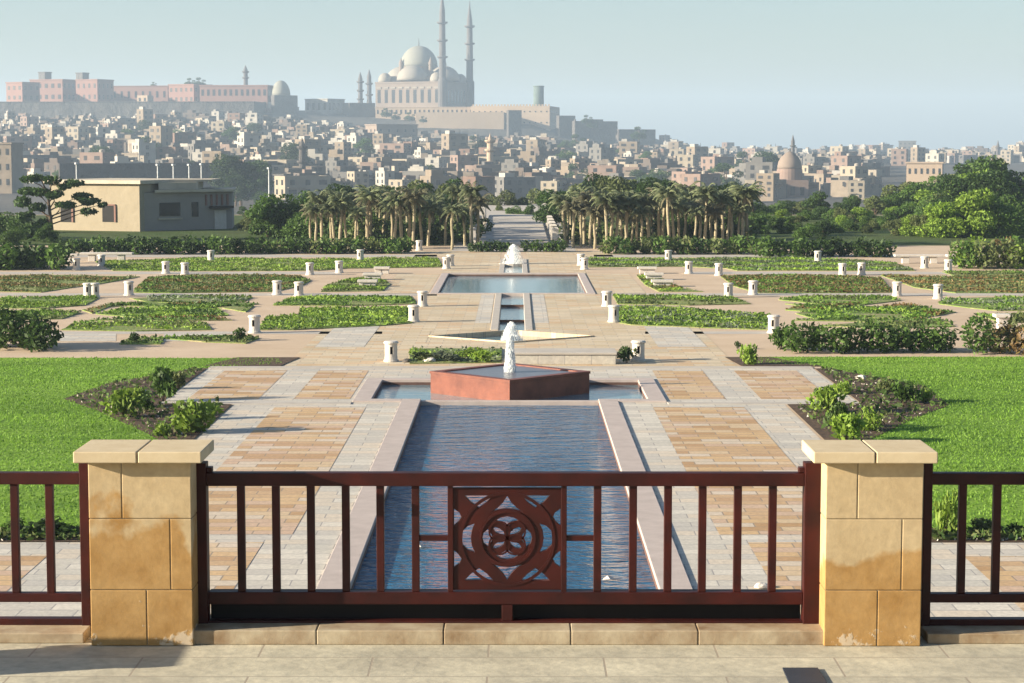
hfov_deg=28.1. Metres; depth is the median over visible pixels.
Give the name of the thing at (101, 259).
garden lamp
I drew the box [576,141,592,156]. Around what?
house
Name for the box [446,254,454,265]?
garden lamp
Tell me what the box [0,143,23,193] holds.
tower block
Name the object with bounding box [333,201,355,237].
palm tree
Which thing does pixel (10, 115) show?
house
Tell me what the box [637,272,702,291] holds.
flower bed
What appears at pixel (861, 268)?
garden lamp
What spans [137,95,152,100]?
citadel block
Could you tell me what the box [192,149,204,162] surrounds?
house
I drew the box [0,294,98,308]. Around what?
flower bed
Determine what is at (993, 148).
house
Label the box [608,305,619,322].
garden lamp
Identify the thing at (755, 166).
house
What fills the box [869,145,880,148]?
house
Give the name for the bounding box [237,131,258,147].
house
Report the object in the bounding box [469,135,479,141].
tree
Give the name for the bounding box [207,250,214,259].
garden lamp
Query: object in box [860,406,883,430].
shrub
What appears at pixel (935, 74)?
sky
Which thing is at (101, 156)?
house
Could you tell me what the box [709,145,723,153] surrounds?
house
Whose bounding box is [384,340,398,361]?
garden lamp
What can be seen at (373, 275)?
stone bench
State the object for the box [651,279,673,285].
stone bench
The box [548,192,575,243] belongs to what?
palm tree
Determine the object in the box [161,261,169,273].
garden lamp
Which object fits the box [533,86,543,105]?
round tower
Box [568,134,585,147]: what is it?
tree
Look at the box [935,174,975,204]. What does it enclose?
tree
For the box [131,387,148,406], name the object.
shrub
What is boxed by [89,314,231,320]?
flower bed
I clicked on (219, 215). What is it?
door
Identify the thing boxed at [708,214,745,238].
tree
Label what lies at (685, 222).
palm tree
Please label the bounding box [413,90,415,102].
window
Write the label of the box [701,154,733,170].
house
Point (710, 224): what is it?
palm tree
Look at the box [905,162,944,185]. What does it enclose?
building
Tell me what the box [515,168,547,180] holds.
house
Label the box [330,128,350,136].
house
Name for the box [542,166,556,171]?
house
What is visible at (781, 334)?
shrub
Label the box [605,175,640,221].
tree
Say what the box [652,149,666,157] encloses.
house
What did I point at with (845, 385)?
shrub
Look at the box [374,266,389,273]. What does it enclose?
stone bench
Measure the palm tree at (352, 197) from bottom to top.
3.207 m
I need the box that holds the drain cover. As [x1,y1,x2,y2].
[782,667,826,682]
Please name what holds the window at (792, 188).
in the domed mosque at (789, 168)
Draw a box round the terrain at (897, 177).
[0,110,1023,214]
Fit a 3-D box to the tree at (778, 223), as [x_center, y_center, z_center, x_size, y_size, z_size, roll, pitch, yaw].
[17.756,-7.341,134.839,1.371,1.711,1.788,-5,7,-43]
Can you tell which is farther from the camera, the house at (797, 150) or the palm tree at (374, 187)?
the house at (797, 150)
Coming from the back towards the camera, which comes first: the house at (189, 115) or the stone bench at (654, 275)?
the house at (189, 115)
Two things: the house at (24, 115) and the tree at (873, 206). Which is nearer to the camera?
the tree at (873, 206)
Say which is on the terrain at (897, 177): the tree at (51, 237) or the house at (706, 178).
the house at (706, 178)
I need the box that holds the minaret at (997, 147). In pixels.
[995,142,1000,158]
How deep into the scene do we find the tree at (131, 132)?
1038.73 m
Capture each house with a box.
[0,132,20,138]
[3,134,31,147]
[5,124,26,130]
[7,110,14,119]
[7,120,17,124]
[18,113,30,116]
[20,115,38,127]
[23,145,27,150]
[23,151,52,161]
[24,128,44,135]
[28,168,49,182]
[30,150,42,154]
[37,143,45,147]
[39,116,54,122]
[41,123,57,129]
[44,148,71,155]
[44,152,71,161]
[44,158,79,176]
[45,125,64,139]
[54,134,72,143]
[56,121,69,126]
[67,124,88,139]
[71,158,79,161]
[79,149,115,162]
[82,120,99,125]
[93,140,112,147]
[96,124,110,138]
[100,122,122,129]
[104,119,115,122]
[105,130,122,138]
[107,139,123,148]
[107,146,123,153]
[110,156,142,162]
[115,119,136,124]
[116,154,134,160]
[117,115,136,120]
[123,125,138,128]
[132,139,155,162]
[137,107,152,122]
[149,121,172,146]
[153,114,167,121]
[156,147,183,159]
[164,122,174,128]
[166,156,187,159]
[169,159,186,162]
[171,110,181,116]
[173,119,185,124]
[173,133,195,144]
[180,125,191,130]
[180,144,187,149]
[183,110,201,123]
[188,140,216,160]
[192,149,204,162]
[194,114,215,120]
[195,118,214,120]
[202,148,228,162]
[203,119,212,123]
[211,109,224,120]
[211,120,229,130]
[227,113,244,121]
[228,151,244,158]
[234,123,246,127]
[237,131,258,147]
[239,131,261,142]
[240,157,257,161]
[245,114,262,124]
[247,111,261,116]
[250,146,271,155]
[251,154,273,159]
[256,128,271,134]
[259,143,279,150]
[260,160,297,167]
[263,115,278,121]
[266,132,281,141]
[272,169,292,190]
[274,138,289,146]
[274,175,330,199]
[275,131,289,134]
[276,117,290,121]
[279,120,297,126]
[280,133,293,137]
[281,140,294,146]
[286,115,302,121]
[287,126,295,130]
[295,136,320,153]
[296,123,309,135]
[305,149,327,163]
[308,123,318,131]
[316,125,333,129]
[321,145,332,153]
[322,120,333,125]
[325,157,346,175]
[328,138,346,144]
[328,150,352,159]
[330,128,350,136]
[331,178,349,190]
[335,133,345,139]
[335,140,351,153]
[337,121,351,128]
[345,133,368,140]
[347,133,366,143]
[347,169,368,190]
[348,155,374,165]
[358,130,374,143]
[372,130,388,147]
[375,166,394,186]
[376,157,404,165]
[380,141,410,154]
[386,150,406,160]
[389,177,415,192]
[392,159,424,170]
[396,135,415,141]
[397,142,417,149]
[402,164,427,179]
[414,146,432,158]
[420,170,460,193]
[423,142,440,149]
[425,153,446,167]
[433,148,449,154]
[437,156,449,162]
[441,131,467,150]
[450,153,477,170]
[459,149,475,154]
[462,176,494,198]
[475,168,504,175]
[478,156,517,164]
[479,147,503,156]
[495,172,535,199]
[501,159,529,170]
[504,149,519,155]
[509,147,525,151]
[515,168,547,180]
[517,151,544,165]
[526,137,545,150]
[533,147,558,157]
[541,179,565,195]
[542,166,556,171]
[545,156,566,159]
[545,157,560,169]
[556,166,581,175]
[565,183,591,191]
[570,155,589,167]
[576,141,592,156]
[588,162,622,182]
[589,144,614,160]
[610,173,635,180]
[614,159,642,163]
[619,139,639,156]
[623,151,638,156]
[638,159,674,169]
[650,150,660,157]
[651,165,681,172]
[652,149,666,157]
[659,134,669,141]
[668,140,682,148]
[669,147,685,155]
[672,169,708,185]
[677,152,698,167]
[680,166,701,170]
[681,171,719,188]
[686,143,707,157]
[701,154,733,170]
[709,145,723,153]
[713,154,727,156]
[722,142,733,147]
[730,146,741,151]
[735,163,745,183]
[746,157,777,179]
[747,147,763,154]
[756,170,779,200]
[765,144,779,152]
[795,147,802,152]
[802,163,822,172]
[803,154,825,165]
[804,148,814,152]
[830,144,848,154]
[831,153,860,168]
[835,152,857,155]
[840,163,867,179]
[848,178,864,199]
[849,144,856,150]
[859,147,868,154]
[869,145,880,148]
[869,148,880,152]
[879,142,889,153]
[887,147,900,163]
[891,147,907,165]
[908,150,910,161]
[910,145,925,161]
[925,149,944,173]
[940,151,946,163]
[962,150,974,154]
[975,146,988,154]
[991,146,1002,152]
[1000,149,1013,163]
[1008,145,1022,149]
[1014,144,1023,151]
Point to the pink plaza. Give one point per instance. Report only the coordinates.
(565, 312)
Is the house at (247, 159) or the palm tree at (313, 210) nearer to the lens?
the palm tree at (313, 210)
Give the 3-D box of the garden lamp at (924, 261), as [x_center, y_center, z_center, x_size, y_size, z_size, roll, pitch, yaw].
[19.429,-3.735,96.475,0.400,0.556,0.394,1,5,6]
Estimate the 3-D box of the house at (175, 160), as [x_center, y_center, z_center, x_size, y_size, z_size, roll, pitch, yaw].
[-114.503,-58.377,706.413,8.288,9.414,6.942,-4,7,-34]
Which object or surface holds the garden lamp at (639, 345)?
on the pink plaza
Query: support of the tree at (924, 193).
on the grove floor at (847, 236)
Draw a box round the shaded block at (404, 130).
[364,124,418,137]
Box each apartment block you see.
[418,142,502,148]
[660,145,689,148]
[855,145,893,148]
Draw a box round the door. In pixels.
[214,210,226,228]
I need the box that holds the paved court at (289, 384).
[162,368,855,401]
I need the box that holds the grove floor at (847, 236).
[1,215,1023,245]
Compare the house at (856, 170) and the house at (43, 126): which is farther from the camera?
the house at (43, 126)
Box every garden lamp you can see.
[72,258,80,269]
[82,283,90,295]
[90,283,99,297]
[97,254,105,265]
[124,281,133,295]
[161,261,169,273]
[180,262,189,274]
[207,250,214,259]
[248,314,260,332]
[272,280,281,294]
[294,281,303,295]
[305,262,313,274]
[335,260,343,272]
[356,249,363,259]
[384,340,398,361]
[407,305,419,321]
[416,240,422,250]
[417,291,427,306]
[442,257,450,268]
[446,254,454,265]
[577,254,584,265]
[580,257,588,269]
[601,291,612,306]
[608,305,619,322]
[631,340,645,361]
[665,250,671,259]
[684,261,692,273]
[714,263,722,275]
[723,283,733,295]
[748,280,757,294]
[767,314,779,332]
[814,251,821,260]
[838,263,846,275]
[857,262,865,274]
[892,281,902,295]
[920,256,928,267]
[933,284,943,298]
[944,259,952,271]
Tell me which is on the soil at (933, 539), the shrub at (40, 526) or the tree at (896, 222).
the shrub at (40, 526)
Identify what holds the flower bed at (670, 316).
on the garden ground at (278, 345)
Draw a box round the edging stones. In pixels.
[158,366,858,404]
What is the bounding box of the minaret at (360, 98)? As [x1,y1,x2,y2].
[357,72,363,102]
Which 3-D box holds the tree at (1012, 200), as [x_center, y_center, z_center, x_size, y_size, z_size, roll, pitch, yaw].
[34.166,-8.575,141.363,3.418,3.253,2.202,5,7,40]
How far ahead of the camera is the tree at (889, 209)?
161.49 m
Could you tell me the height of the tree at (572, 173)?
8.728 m
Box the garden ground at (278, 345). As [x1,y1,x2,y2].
[0,245,1023,585]
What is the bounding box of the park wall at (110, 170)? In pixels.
[58,163,271,194]
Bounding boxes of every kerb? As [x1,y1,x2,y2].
[0,625,90,642]
[194,614,822,644]
[920,626,1023,643]
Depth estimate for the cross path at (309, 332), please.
63.03 m
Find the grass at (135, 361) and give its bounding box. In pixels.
[0,355,1023,532]
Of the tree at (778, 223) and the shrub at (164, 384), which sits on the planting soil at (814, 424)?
the shrub at (164, 384)
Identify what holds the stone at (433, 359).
on the flower bed at (497, 357)
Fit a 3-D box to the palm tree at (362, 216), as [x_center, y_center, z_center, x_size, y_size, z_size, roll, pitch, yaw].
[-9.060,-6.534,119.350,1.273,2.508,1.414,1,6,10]
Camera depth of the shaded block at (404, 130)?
1201.04 m
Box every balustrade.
[0,463,91,626]
[196,461,820,627]
[473,206,485,243]
[543,203,557,241]
[921,463,1023,625]
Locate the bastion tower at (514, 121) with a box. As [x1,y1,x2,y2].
[507,110,521,136]
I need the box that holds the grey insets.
[315,294,706,346]
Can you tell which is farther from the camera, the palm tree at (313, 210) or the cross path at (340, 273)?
the palm tree at (313, 210)
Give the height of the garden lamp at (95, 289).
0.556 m
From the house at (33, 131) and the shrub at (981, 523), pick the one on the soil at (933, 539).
the shrub at (981, 523)
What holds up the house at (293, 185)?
on the terrain at (897, 177)
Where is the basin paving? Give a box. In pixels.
[426,331,596,342]
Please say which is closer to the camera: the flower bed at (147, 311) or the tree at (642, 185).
the flower bed at (147, 311)
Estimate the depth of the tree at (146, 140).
822.91 m
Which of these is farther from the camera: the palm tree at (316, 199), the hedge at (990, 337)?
the palm tree at (316, 199)
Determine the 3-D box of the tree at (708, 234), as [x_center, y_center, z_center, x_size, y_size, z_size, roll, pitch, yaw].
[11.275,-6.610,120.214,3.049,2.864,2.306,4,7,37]
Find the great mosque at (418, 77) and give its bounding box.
[375,0,474,106]
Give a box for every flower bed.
[0,273,139,292]
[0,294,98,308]
[4,307,80,319]
[61,318,211,330]
[82,300,143,313]
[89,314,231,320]
[96,255,442,271]
[96,305,228,317]
[105,299,258,307]
[119,333,258,344]
[130,293,252,303]
[133,273,310,292]
[167,301,253,311]
[260,304,411,329]
[273,294,415,305]
[321,276,389,291]
[408,345,502,363]
[588,255,914,270]
[613,293,750,305]
[619,304,771,329]
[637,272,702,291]
[720,273,892,292]
[778,293,900,304]
[785,301,859,311]
[785,302,877,307]
[795,306,948,319]
[795,315,948,321]
[821,319,955,328]
[881,273,1023,292]
[883,302,955,316]
[938,294,1023,310]
[943,269,1023,277]
[977,311,1023,322]
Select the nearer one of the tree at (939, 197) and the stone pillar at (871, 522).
the stone pillar at (871, 522)
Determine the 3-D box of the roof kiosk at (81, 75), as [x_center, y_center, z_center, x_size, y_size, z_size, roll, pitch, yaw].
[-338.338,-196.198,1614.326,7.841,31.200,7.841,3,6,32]
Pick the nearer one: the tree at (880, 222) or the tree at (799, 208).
the tree at (880, 222)
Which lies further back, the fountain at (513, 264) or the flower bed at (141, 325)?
the fountain at (513, 264)
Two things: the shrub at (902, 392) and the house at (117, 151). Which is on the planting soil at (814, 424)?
the shrub at (902, 392)
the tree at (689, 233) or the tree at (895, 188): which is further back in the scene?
the tree at (895, 188)
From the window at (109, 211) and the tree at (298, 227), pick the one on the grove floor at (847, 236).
the tree at (298, 227)
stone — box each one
[423,357,435,361]
[754,582,766,587]
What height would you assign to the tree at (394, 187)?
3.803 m
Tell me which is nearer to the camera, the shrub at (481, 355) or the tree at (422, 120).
the shrub at (481, 355)
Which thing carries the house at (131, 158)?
on the terrain at (897, 177)
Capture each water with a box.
[353,405,655,588]
[375,385,644,399]
[440,276,584,292]
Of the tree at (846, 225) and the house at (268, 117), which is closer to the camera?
the tree at (846, 225)
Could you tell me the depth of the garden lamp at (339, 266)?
92.69 m
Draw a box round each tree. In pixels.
[0,211,16,233]
[0,226,27,245]
[5,219,36,239]
[13,173,107,234]
[26,223,46,240]
[34,222,59,242]
[51,169,58,176]
[88,146,112,151]
[121,128,133,134]
[131,136,162,152]
[136,119,152,130]
[184,78,194,83]
[194,77,205,83]
[208,153,250,186]
[217,158,258,205]
[221,126,238,139]
[224,174,248,205]
[236,219,250,230]
[237,206,246,214]
[240,159,273,204]
[242,211,254,230]
[245,193,285,237]
[246,122,262,132]
[248,194,306,237]
[250,181,271,203]
[278,142,310,165]
[280,203,338,239]
[283,190,310,215]
[299,204,318,238]
[302,210,342,240]
[303,203,326,240]
[304,189,335,239]
[314,189,337,199]
[320,203,343,240]
[322,201,337,241]
[324,191,355,240]
[325,187,347,213]
[326,182,356,214]
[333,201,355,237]
[333,207,378,241]
[344,204,368,238]
[345,192,366,207]
[347,211,365,238]
[352,187,388,241]
[353,138,375,155]
[353,190,384,238]
[355,185,383,204]
[372,196,394,237]
[372,200,387,218]
[374,184,391,211]
[377,202,397,239]
[380,108,391,117]
[381,193,408,237]
[382,189,415,238]
[386,185,404,224]
[391,112,400,119]
[391,190,417,230]
[396,186,430,248]
[401,201,423,243]
[402,179,430,222]
[403,112,414,121]
[404,212,427,239]
[405,182,436,223]
[407,193,436,245]
[416,200,442,245]
[419,116,426,122]
[424,195,445,242]
[425,214,448,237]
[426,192,446,202]
[427,164,444,173]
[432,203,448,242]
[434,183,453,197]
[435,204,456,244]
[440,203,466,249]
[441,183,470,242]
[444,194,456,220]
[445,177,477,217]
[447,215,476,241]
[450,203,476,245]
[458,181,487,246]
[460,198,494,237]
[463,193,492,242]
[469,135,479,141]
[472,139,487,149]
[484,195,501,204]
[493,190,519,205]
[495,205,504,210]
[505,205,522,213]
[516,197,531,204]
[522,204,535,214]
[523,188,543,203]
[532,188,566,229]
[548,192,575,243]
[554,150,576,159]
[556,195,575,243]
[557,140,570,147]
[557,194,578,229]
[559,199,586,247]
[563,163,587,177]
[566,186,592,224]
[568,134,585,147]
[569,183,594,221]
[572,191,601,244]
[572,197,594,246]
[577,190,602,246]
[581,115,591,123]
[581,205,607,248]
[582,172,609,220]
[586,119,598,128]
[588,186,609,235]
[589,191,619,239]
[595,176,632,221]
[597,190,625,236]
[597,204,603,243]
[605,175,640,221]
[608,212,629,237]
[609,200,632,246]
[611,189,635,228]
[614,191,643,237]
[623,216,634,242]
[624,206,650,240]
[628,169,646,179]
[629,126,646,140]
[630,204,652,245]
[633,192,660,237]
[634,177,673,227]
[637,168,671,185]
[638,151,652,158]
[644,187,662,245]
[645,204,657,240]
[651,182,683,241]
[651,187,680,236]
[659,196,686,238]
[661,210,704,231]
[665,199,690,240]
[669,181,700,191]
[670,215,708,241]
[676,186,702,231]
[680,198,700,243]
[680,206,720,241]
[683,204,706,235]
[685,203,710,242]
[693,182,721,238]
[694,199,717,237]
[703,204,729,238]
[707,163,734,172]
[708,189,737,238]
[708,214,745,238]
[710,183,730,218]
[713,197,742,243]
[715,163,743,189]
[718,191,741,243]
[724,206,758,238]
[726,183,748,194]
[728,181,764,235]
[731,204,750,234]
[734,151,751,165]
[739,188,766,241]
[748,212,762,219]
[750,200,773,214]
[753,150,779,161]
[754,217,771,233]
[756,211,768,216]
[760,213,777,220]
[767,219,777,229]
[768,200,792,213]
[768,217,794,233]
[775,208,788,217]
[781,200,798,214]
[784,216,801,230]
[791,201,812,213]
[791,223,820,237]
[792,215,803,225]
[796,209,817,221]
[801,191,832,213]
[813,206,828,218]
[814,219,832,236]
[821,209,840,221]
[828,220,844,232]
[833,207,847,217]
[834,214,850,224]
[839,219,860,230]
[841,194,861,213]
[847,214,858,222]
[850,206,873,221]
[858,216,872,230]
[860,220,880,232]
[862,195,886,214]
[873,218,890,229]
[875,210,897,221]
[879,181,914,199]
[880,194,908,214]
[881,218,905,235]
[885,206,904,218]
[890,182,923,203]
[890,208,907,220]
[894,201,923,215]
[897,213,920,235]
[906,176,941,196]
[909,213,929,236]
[912,188,937,206]
[913,194,948,215]
[915,200,969,237]
[921,181,953,199]
[921,205,946,236]
[923,192,945,205]
[935,172,955,186]
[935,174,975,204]
[939,207,974,237]
[944,187,1003,237]
[947,158,1009,175]
[951,169,986,192]
[953,157,993,176]
[963,170,1014,202]
[965,195,1023,237]
[968,155,1021,183]
[981,176,1020,197]
[999,194,1023,215]
[1009,171,1023,191]
[1009,189,1023,208]
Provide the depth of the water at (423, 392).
48.13 m
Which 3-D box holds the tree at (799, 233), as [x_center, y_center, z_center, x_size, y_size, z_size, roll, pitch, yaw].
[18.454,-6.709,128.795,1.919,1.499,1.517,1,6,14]
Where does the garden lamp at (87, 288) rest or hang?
on the garden ground at (278, 345)
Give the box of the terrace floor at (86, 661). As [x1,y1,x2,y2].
[0,635,1023,682]
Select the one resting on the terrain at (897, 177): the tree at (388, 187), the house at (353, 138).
the house at (353, 138)
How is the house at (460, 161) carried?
on the terrain at (897, 177)
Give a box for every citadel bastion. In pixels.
[416,112,504,128]
[471,104,559,130]
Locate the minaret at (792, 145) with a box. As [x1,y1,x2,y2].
[790,136,795,153]
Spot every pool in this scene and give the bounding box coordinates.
[316,399,692,588]
[352,378,666,404]
[430,273,595,295]
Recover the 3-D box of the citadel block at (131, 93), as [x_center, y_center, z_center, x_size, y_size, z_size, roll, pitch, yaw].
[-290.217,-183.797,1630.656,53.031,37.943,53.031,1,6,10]
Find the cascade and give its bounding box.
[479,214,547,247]
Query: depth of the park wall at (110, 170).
584.39 m
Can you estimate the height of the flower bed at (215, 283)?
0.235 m
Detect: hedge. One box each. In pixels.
[0,240,73,269]
[0,303,63,351]
[56,234,245,254]
[242,234,415,253]
[319,216,476,243]
[467,239,513,251]
[519,238,568,251]
[558,217,758,243]
[598,234,757,254]
[751,235,897,256]
[772,317,959,353]
[948,234,1023,268]
[958,312,1023,354]
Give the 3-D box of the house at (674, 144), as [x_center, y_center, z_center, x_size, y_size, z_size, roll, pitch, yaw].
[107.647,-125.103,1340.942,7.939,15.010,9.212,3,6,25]
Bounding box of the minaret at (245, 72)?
[242,65,248,84]
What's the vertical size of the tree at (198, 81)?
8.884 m
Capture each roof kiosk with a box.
[38,72,51,78]
[75,72,89,78]
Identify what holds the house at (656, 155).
on the terrain at (897, 177)
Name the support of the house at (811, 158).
on the terrain at (897, 177)
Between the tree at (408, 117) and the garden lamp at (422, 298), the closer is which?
the garden lamp at (422, 298)
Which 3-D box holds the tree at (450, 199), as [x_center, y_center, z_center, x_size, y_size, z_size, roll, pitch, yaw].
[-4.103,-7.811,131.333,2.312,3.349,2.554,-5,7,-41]
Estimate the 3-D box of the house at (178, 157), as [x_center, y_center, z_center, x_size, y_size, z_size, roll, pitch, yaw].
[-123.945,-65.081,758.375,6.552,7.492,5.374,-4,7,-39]
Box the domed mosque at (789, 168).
[777,148,808,196]
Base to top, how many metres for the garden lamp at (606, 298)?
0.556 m
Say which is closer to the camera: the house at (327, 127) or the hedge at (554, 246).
the hedge at (554, 246)
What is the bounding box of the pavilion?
[43,178,236,231]
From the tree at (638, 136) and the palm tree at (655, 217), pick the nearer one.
the palm tree at (655, 217)
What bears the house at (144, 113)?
on the terrain at (897, 177)
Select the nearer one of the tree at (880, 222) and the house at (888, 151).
the tree at (880, 222)
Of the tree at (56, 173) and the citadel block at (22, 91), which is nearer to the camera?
the tree at (56, 173)
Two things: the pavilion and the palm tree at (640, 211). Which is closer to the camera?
the palm tree at (640, 211)
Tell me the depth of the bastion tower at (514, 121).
1474.01 m
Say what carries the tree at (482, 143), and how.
on the terrain at (897, 177)
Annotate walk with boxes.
[0,402,1023,616]
[452,215,575,250]
[486,200,542,214]
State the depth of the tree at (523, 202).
208.03 m
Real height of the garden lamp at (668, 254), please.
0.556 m
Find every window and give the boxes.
[60,207,73,221]
[102,204,115,221]
[160,202,179,215]
[192,202,198,216]
[289,190,296,193]
[319,180,326,184]
[377,90,380,102]
[385,90,387,102]
[392,90,394,102]
[399,90,401,102]
[406,90,408,102]
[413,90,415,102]
[420,90,423,102]
[428,89,430,102]
[435,89,437,102]
[790,187,794,194]
[800,187,803,194]
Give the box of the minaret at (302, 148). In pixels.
[297,138,307,168]
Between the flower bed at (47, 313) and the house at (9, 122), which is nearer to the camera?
the flower bed at (47, 313)
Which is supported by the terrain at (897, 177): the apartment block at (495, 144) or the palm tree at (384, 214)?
the apartment block at (495, 144)
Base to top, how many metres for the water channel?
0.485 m
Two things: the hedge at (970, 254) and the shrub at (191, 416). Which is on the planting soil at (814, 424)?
the shrub at (191, 416)
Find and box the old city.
[0,113,1023,197]
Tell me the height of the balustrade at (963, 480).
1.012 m
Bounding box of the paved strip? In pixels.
[49,334,222,340]
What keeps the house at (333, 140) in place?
on the terrain at (897, 177)
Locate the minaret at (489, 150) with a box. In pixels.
[485,134,495,164]
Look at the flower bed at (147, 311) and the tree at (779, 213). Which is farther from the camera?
the tree at (779, 213)
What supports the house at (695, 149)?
on the terrain at (897, 177)
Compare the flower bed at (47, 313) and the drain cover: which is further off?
the flower bed at (47, 313)
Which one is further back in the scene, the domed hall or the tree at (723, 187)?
the domed hall
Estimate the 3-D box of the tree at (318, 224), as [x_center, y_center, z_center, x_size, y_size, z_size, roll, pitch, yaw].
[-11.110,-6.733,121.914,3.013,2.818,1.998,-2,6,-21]
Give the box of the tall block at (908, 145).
[898,141,916,149]
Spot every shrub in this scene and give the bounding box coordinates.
[4,517,24,530]
[23,516,72,536]
[99,387,146,416]
[129,331,139,339]
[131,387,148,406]
[141,394,154,411]
[148,365,177,400]
[152,423,172,435]
[169,398,224,432]
[173,371,186,388]
[205,400,220,414]
[232,327,245,339]
[412,351,438,359]
[432,350,465,361]
[453,346,481,356]
[468,350,492,361]
[616,346,638,362]
[734,341,740,348]
[736,343,757,364]
[768,329,790,348]
[805,385,846,412]
[825,402,848,422]
[829,412,868,439]
[833,380,851,394]
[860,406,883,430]
[874,378,895,390]
[890,379,923,402]
[921,388,934,401]
[933,490,957,533]
[970,517,1004,530]
[1005,522,1023,532]
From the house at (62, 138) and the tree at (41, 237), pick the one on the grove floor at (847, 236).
the tree at (41, 237)
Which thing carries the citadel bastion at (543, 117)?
on the terrain at (897, 177)
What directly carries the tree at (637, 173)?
on the terrain at (897, 177)
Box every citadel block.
[5,82,39,101]
[29,79,75,101]
[75,79,113,101]
[114,86,168,100]
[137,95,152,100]
[168,84,208,100]
[199,85,272,112]
[304,99,344,114]
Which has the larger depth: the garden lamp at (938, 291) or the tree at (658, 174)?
the tree at (658, 174)
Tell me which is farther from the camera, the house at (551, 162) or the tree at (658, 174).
the house at (551, 162)
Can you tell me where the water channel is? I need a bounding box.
[490,259,532,330]
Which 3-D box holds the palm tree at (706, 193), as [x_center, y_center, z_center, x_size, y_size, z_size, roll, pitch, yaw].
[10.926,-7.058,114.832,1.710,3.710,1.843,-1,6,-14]
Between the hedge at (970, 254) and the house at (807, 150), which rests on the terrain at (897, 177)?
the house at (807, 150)
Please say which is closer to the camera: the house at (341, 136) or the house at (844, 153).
the house at (341, 136)
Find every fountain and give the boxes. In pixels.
[429,363,590,399]
[499,262,527,266]
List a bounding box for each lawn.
[0,358,231,530]
[775,357,1023,529]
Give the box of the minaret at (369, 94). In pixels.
[365,70,372,102]
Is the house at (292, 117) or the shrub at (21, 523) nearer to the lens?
the shrub at (21, 523)
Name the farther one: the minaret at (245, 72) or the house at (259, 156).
the minaret at (245, 72)
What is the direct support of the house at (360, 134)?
on the terrain at (897, 177)
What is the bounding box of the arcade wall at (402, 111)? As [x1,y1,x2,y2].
[375,107,470,119]
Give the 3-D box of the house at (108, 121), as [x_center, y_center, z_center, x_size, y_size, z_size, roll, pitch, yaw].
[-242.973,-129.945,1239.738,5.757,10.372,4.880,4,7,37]
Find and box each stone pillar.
[73,440,213,645]
[802,440,937,645]
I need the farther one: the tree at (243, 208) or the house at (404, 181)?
the house at (404, 181)
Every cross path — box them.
[0,272,945,273]
[0,293,1023,295]
[59,331,772,333]
[72,255,999,256]
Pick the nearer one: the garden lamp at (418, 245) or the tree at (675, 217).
the garden lamp at (418, 245)
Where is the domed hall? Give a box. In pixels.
[271,80,297,113]
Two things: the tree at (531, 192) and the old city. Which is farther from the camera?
the old city
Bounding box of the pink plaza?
[285,222,735,365]
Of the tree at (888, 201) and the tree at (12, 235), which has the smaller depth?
the tree at (12, 235)
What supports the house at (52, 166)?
on the terrain at (897, 177)
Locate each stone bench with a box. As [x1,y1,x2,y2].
[67,254,78,262]
[79,252,133,260]
[357,279,377,285]
[363,273,382,278]
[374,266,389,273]
[637,266,656,273]
[644,273,663,278]
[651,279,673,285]
[893,254,944,263]
[992,313,1012,328]
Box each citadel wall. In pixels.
[0,101,298,117]
[342,103,374,116]
[556,116,574,138]
[572,119,617,143]
[616,129,655,145]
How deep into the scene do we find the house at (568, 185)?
576.95 m
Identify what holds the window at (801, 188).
in the domed mosque at (789, 168)
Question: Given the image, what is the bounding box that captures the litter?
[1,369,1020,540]
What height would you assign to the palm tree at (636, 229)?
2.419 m
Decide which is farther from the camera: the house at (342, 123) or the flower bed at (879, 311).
the house at (342, 123)
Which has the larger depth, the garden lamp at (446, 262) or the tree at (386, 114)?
the tree at (386, 114)
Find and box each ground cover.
[0,366,1023,540]
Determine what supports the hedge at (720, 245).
on the garden ground at (278, 345)
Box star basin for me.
[428,330,593,342]
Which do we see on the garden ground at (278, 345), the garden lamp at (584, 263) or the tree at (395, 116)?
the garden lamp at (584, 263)
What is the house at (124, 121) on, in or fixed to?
on the terrain at (897, 177)
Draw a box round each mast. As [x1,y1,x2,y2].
[187,164,190,177]
[267,167,270,196]
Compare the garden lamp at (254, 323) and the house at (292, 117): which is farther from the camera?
the house at (292, 117)
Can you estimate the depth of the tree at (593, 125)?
1491.33 m
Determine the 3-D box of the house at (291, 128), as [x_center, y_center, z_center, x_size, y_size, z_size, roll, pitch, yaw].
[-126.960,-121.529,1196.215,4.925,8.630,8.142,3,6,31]
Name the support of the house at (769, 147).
on the terrain at (897, 177)
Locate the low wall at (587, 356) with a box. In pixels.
[513,348,616,364]
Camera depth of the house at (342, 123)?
1323.01 m
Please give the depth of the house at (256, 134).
934.66 m
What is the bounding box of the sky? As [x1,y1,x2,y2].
[0,0,1023,148]
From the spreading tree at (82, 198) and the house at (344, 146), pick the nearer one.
the spreading tree at (82, 198)
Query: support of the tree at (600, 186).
on the grove floor at (847, 236)
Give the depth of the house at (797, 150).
1598.72 m
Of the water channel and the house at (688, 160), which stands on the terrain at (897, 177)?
the house at (688, 160)
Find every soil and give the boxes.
[0,535,1023,541]
[64,357,947,440]
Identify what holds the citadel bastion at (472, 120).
on the terrain at (897, 177)
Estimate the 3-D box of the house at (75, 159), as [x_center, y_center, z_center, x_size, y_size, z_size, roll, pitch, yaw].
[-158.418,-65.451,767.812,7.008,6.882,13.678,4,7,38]
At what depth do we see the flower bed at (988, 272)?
91.92 m
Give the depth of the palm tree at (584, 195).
117.01 m

